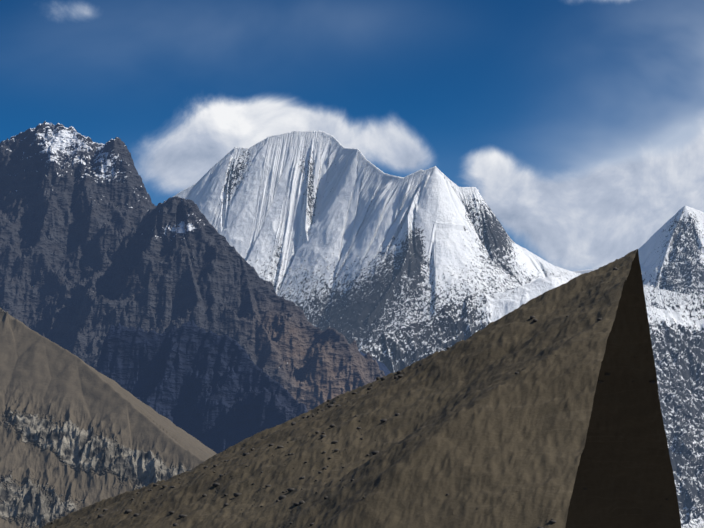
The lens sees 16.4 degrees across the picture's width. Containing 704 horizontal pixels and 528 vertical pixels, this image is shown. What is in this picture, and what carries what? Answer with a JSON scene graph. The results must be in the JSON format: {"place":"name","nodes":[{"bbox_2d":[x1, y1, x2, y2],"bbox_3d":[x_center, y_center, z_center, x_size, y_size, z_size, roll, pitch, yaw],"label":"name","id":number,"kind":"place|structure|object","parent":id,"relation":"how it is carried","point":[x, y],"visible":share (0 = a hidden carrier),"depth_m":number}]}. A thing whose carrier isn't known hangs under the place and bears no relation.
{"place":"outdoors","nodes":[
{"label":"outdoors","id":0,"kind":"place"},
{"bbox_2d":[0,307,216,527],"bbox_3d":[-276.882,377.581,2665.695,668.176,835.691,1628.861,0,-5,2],"label":"scree slope","id":1,"kind":"structure","parent":0,"point":[77,433],"depth_m":2882.65},
{"bbox_2d":[0,121,384,453],"bbox_3d":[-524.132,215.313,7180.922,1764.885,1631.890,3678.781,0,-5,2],"label":"dark ridge","id":2,"kind":"structure","parent":0,"point":[177,311],"depth_m":7454.39},
{"bbox_2d":[0,0,703,271],"label":"sky","id":3,"kind":"structure","parent":0,"point":[579,124]},
{"bbox_2d":[41,249,680,527],"bbox_3d":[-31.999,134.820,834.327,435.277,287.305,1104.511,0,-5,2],"label":"hill","id":4,"kind":"structure","parent":0,"point":[486,431],"depth_m":809.83},
{"bbox_2d":[51,267,675,527],"bbox_3d":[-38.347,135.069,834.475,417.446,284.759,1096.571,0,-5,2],"label":"hillside boulders","id":5,"kind":"object","parent":4,"relation":"on","point":[281,497],"visible":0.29,"depth_m":830.15},
{"bbox_2d":[359,351,390,375],"bbox_3d":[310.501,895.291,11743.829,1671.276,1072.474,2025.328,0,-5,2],"label":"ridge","id":6,"kind":"structure","parent":0,"point":[383,367],"depth_m":11760.30},
{"bbox_2d":[173,131,703,527],"bbox_3d":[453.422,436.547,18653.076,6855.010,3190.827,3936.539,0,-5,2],"label":"snow massif","id":7,"kind":"structure","parent":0,"point":[323,230],"depth_m":18586.25},
{"bbox_2d":[359,276,703,525],"bbox_3d":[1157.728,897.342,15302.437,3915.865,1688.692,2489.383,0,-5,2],"label":"snow spur","id":8,"kind":"structure","parent":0,"point":[677,335],"depth_m":15377.60},
{"bbox_2d":[572,205,703,297],"bbox_3d":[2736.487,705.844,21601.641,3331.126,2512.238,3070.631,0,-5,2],"label":"peak","id":9,"kind":"structure","parent":0,"point":[671,253],"depth_m":21623.11}
]}

